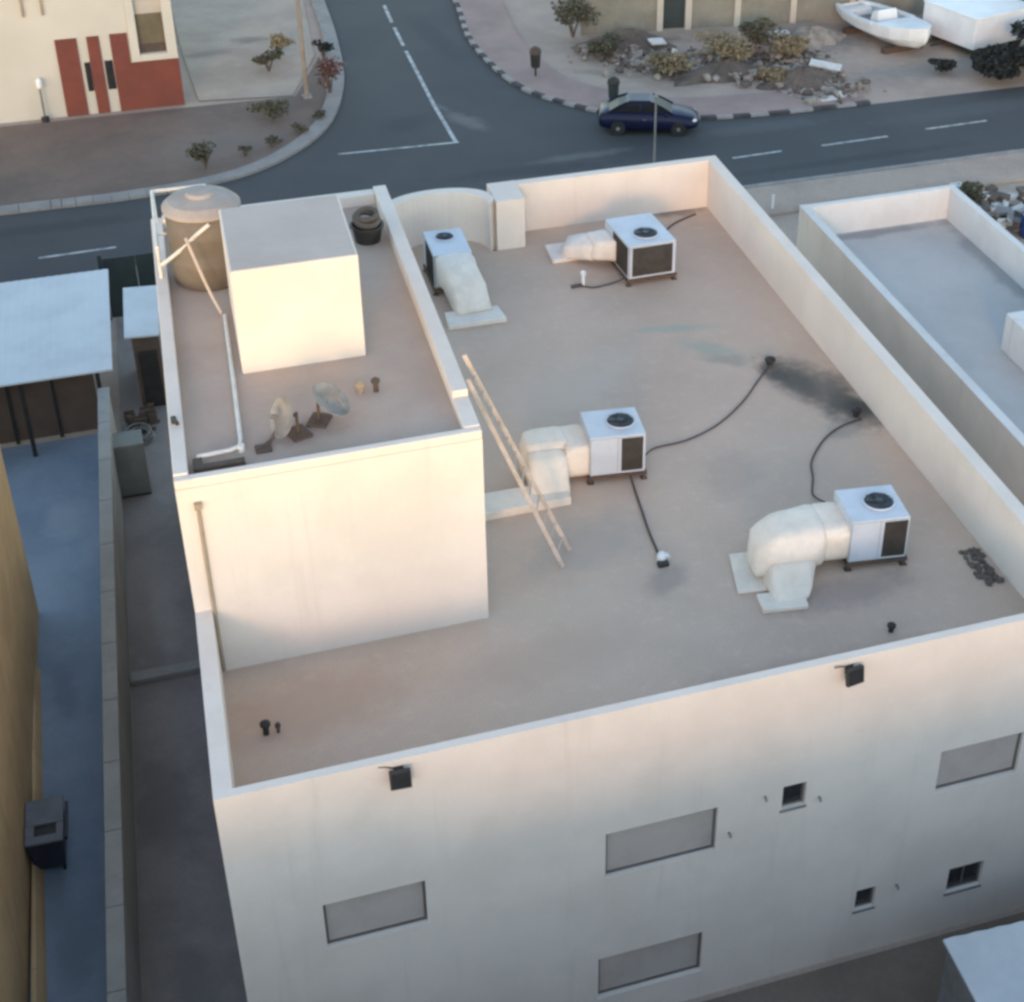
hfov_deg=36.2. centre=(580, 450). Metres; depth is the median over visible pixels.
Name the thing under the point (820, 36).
spoil heap
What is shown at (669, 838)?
window
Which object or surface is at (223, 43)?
concrete pad
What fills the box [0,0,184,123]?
cream villa
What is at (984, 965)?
yard shelter
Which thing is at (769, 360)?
vent pipe
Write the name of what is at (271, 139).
plant
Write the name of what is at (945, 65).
dark bush
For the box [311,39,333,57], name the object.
shrub
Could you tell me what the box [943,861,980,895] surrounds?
window
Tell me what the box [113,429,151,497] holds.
cabinet
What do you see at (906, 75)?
ground
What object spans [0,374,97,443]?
sheet gate
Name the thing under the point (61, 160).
verge
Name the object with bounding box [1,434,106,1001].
alley floor
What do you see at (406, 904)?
window
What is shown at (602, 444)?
air conditioner
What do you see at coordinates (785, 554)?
air conditioner
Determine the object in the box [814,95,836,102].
scrap board
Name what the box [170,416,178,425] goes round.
parapet fitting
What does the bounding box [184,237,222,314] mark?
timber pole
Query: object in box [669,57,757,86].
spoil heap
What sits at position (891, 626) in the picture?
vent pipe
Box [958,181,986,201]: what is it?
bush
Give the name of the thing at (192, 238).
supply pipe
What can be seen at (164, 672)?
concrete step
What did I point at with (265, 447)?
dish bracket
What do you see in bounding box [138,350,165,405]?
door
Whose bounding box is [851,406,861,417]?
vent pipe
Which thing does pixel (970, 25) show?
box trailer
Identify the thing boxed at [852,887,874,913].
window
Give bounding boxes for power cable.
[645,366,769,456]
[666,213,695,229]
[810,418,861,501]
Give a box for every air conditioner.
[423,228,506,329]
[484,407,646,520]
[545,213,676,286]
[729,485,910,613]
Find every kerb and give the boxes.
[0,0,343,215]
[136,149,1023,268]
[452,0,870,119]
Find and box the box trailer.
[923,0,1023,51]
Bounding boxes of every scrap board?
[647,37,666,44]
[770,30,789,34]
[809,58,841,70]
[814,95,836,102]
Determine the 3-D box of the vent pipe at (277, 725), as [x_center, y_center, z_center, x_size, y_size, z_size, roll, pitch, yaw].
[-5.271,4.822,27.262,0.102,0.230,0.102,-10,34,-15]
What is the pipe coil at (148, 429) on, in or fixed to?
on the passage floor at (189, 946)
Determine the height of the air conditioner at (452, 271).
1.327 m
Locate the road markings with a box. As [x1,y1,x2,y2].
[38,5,986,258]
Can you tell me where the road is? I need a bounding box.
[0,0,1023,282]
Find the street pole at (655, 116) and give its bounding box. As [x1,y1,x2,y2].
[653,93,657,162]
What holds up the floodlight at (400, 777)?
attached to the flat roofed house at (639, 775)
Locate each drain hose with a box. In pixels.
[580,278,623,287]
[629,475,658,553]
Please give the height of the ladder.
4.648 m
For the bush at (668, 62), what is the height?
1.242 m
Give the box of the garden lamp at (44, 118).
[35,78,49,122]
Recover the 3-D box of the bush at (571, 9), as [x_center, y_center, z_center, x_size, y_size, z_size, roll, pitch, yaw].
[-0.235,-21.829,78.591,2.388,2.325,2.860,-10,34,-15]
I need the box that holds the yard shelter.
[937,921,1023,1001]
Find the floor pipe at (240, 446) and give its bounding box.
[196,314,244,457]
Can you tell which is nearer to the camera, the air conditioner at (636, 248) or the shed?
the air conditioner at (636, 248)
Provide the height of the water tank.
1.970 m
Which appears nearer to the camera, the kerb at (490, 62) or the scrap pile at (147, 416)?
the scrap pile at (147, 416)
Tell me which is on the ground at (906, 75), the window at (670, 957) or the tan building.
the tan building
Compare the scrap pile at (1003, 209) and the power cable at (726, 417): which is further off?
the scrap pile at (1003, 209)
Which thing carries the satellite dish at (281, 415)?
on the flat roofed house at (639, 775)
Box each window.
[84,62,93,90]
[104,60,116,88]
[123,0,177,61]
[323,881,429,950]
[597,932,701,999]
[604,808,716,880]
[779,782,805,812]
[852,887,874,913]
[933,733,1020,794]
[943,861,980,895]
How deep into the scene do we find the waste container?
32.79 m
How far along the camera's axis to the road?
67.71 m
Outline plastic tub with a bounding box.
[349,219,383,245]
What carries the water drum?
on the ground at (906, 75)
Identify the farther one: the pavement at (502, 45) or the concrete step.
the pavement at (502, 45)
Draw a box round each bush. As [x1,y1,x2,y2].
[550,0,601,36]
[586,32,623,54]
[643,50,691,76]
[692,27,757,61]
[738,17,785,47]
[756,65,788,82]
[768,32,811,58]
[927,58,956,72]
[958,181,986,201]
[970,43,1023,81]
[1010,20,1023,55]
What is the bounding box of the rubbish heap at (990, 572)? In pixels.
[959,546,1004,585]
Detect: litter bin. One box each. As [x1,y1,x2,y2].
[529,46,540,75]
[607,76,619,98]
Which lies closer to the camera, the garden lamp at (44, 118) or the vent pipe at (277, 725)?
the vent pipe at (277, 725)
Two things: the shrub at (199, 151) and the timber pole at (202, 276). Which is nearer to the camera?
the timber pole at (202, 276)
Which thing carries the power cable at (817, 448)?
on the flat roofed house at (639, 775)
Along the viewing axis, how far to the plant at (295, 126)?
67.92 m
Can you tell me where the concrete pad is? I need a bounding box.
[170,0,313,100]
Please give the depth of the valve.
41.58 m
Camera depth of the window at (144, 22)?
69.02 m
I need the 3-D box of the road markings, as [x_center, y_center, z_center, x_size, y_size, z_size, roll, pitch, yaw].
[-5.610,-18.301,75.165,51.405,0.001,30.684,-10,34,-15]
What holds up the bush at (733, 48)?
on the ground at (906, 75)
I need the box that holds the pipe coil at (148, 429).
[124,423,154,445]
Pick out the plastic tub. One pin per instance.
(367, 237)
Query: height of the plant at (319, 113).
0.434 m
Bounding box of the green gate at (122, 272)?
[96,252,155,320]
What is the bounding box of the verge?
[0,58,326,207]
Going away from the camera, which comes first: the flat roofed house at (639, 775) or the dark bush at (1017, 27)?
the flat roofed house at (639, 775)
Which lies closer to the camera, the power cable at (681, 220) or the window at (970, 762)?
the window at (970, 762)
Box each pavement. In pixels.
[136,152,1023,286]
[458,0,866,114]
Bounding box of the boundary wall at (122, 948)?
[97,387,141,1001]
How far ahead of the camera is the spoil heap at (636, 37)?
77.69 m
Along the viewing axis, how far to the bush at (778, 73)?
73.33 m
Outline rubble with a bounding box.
[567,39,886,103]
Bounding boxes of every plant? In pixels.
[238,145,252,156]
[264,134,282,147]
[290,122,308,132]
[311,108,325,118]
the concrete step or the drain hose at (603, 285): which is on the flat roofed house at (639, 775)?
the drain hose at (603, 285)
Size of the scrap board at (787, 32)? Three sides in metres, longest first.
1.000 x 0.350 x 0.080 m
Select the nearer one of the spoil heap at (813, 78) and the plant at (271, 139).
the plant at (271, 139)
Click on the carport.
(55, 327)
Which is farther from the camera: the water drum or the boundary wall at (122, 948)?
the water drum
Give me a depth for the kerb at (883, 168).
64.84 m
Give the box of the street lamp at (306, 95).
[296,0,311,98]
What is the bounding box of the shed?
[123,285,166,407]
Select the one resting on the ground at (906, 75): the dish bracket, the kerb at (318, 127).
the kerb at (318, 127)
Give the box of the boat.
[835,0,931,54]
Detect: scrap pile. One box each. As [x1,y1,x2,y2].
[123,403,159,432]
[949,182,1023,232]
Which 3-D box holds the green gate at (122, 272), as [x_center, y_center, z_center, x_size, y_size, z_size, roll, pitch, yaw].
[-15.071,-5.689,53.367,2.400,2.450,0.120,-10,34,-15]
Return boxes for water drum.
[1019,211,1023,238]
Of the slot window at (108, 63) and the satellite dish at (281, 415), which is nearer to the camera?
the satellite dish at (281, 415)
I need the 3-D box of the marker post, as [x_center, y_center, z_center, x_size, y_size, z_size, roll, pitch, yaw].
[7.546,-9.748,61.381,0.092,0.550,0.092,3,33,3]
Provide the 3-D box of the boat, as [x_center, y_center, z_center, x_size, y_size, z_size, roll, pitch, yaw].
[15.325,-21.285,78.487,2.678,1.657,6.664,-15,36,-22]
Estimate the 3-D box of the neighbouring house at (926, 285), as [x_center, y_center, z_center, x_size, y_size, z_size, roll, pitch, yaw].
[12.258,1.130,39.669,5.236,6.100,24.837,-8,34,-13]
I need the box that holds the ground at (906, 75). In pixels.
[0,0,1023,1001]
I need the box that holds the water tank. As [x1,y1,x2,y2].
[161,185,240,290]
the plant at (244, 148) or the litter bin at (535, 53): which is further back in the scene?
the litter bin at (535, 53)
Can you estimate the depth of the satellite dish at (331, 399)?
28.06 m
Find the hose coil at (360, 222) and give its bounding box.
[352,206,380,229]
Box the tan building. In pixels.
[0,448,46,1001]
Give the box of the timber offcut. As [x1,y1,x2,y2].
[192,457,245,473]
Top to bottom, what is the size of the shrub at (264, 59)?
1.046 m
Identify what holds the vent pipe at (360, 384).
on the flat roofed house at (639, 775)
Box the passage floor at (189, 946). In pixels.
[116,316,247,1001]
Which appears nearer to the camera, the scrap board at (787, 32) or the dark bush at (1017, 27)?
the dark bush at (1017, 27)
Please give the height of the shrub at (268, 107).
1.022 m
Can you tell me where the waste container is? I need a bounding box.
[24,795,67,869]
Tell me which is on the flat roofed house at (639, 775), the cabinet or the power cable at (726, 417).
the power cable at (726, 417)
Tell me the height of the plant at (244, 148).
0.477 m
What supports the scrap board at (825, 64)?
on the spoil heap at (813, 78)
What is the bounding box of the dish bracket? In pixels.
[254,430,274,453]
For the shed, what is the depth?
48.21 m
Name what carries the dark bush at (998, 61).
on the ground at (906, 75)
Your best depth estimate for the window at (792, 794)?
28.38 m
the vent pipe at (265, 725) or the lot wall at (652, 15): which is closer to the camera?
the vent pipe at (265, 725)
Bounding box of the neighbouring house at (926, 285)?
[796,184,1023,505]
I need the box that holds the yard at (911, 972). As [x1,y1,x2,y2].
[703,912,1023,1001]
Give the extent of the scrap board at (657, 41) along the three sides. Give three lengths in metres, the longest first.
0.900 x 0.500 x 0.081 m
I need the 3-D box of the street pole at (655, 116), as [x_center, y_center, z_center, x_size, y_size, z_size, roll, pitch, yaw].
[2.813,-11.270,59.731,0.180,4.860,0.171,-10,34,-15]
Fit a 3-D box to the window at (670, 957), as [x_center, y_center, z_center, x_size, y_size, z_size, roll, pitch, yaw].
[1.300,9.686,29.546,2.135,1.125,0.155,-10,34,-15]
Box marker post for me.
[771,195,774,208]
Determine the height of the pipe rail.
0.800 m
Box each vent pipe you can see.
[260,719,270,735]
[275,722,280,732]
[354,379,366,393]
[371,377,379,392]
[764,356,775,364]
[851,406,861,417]
[887,622,895,632]
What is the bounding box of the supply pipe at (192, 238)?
[160,223,210,266]
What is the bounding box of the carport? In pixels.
[0,269,111,456]
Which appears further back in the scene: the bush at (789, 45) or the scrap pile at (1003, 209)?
the bush at (789, 45)
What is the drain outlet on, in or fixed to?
on the flat roofed house at (639, 775)
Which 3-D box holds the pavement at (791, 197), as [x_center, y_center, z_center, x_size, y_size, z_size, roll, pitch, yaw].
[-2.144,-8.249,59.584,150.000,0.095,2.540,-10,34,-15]
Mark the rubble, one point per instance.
(634, 59)
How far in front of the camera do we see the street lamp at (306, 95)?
70.67 m
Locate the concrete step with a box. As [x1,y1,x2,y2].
[130,659,200,685]
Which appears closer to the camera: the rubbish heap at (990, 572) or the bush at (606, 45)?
the rubbish heap at (990, 572)
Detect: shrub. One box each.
[185,139,215,168]
[246,98,289,119]
[251,48,283,71]
[266,32,295,58]
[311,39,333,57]
[314,56,344,92]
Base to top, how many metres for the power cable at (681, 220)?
0.165 m
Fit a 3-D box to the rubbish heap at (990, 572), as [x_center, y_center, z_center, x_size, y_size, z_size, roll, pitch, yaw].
[8.036,2.327,31.380,0.527,0.123,1.271,-7,34,-11]
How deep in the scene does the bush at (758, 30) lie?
76.54 m
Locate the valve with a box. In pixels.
[571,270,585,288]
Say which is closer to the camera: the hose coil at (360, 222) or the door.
the hose coil at (360, 222)
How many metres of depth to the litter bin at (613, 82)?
70.04 m
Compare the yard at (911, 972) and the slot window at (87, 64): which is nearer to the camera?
the yard at (911, 972)
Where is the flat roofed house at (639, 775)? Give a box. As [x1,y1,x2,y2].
[151,155,1023,1001]
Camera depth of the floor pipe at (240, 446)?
28.39 m
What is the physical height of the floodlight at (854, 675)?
0.359 m
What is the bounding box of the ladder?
[462,354,571,567]
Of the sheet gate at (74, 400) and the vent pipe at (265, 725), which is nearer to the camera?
the vent pipe at (265, 725)
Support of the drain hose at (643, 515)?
on the flat roofed house at (639, 775)
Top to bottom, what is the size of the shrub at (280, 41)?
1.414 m
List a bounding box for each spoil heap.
[571,28,676,50]
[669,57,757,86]
[755,67,839,90]
[785,26,847,51]
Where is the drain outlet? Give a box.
[656,551,669,567]
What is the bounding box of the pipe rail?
[150,183,205,277]
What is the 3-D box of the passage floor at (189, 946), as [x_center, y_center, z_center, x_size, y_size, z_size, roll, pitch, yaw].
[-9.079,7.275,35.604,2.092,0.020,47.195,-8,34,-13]
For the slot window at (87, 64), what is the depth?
69.12 m
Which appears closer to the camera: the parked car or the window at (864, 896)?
the window at (864, 896)
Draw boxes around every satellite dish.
[268,396,312,442]
[306,382,349,428]
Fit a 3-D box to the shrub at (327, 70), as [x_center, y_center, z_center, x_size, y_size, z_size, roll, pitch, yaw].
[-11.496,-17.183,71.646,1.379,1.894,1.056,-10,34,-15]
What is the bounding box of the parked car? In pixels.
[599,92,698,136]
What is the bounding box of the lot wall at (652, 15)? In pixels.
[581,0,924,34]
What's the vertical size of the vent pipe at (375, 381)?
0.300 m
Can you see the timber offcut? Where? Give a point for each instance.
(199, 466)
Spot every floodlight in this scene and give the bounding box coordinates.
[378,765,411,790]
[834,664,863,687]
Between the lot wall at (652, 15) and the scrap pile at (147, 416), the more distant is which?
the lot wall at (652, 15)

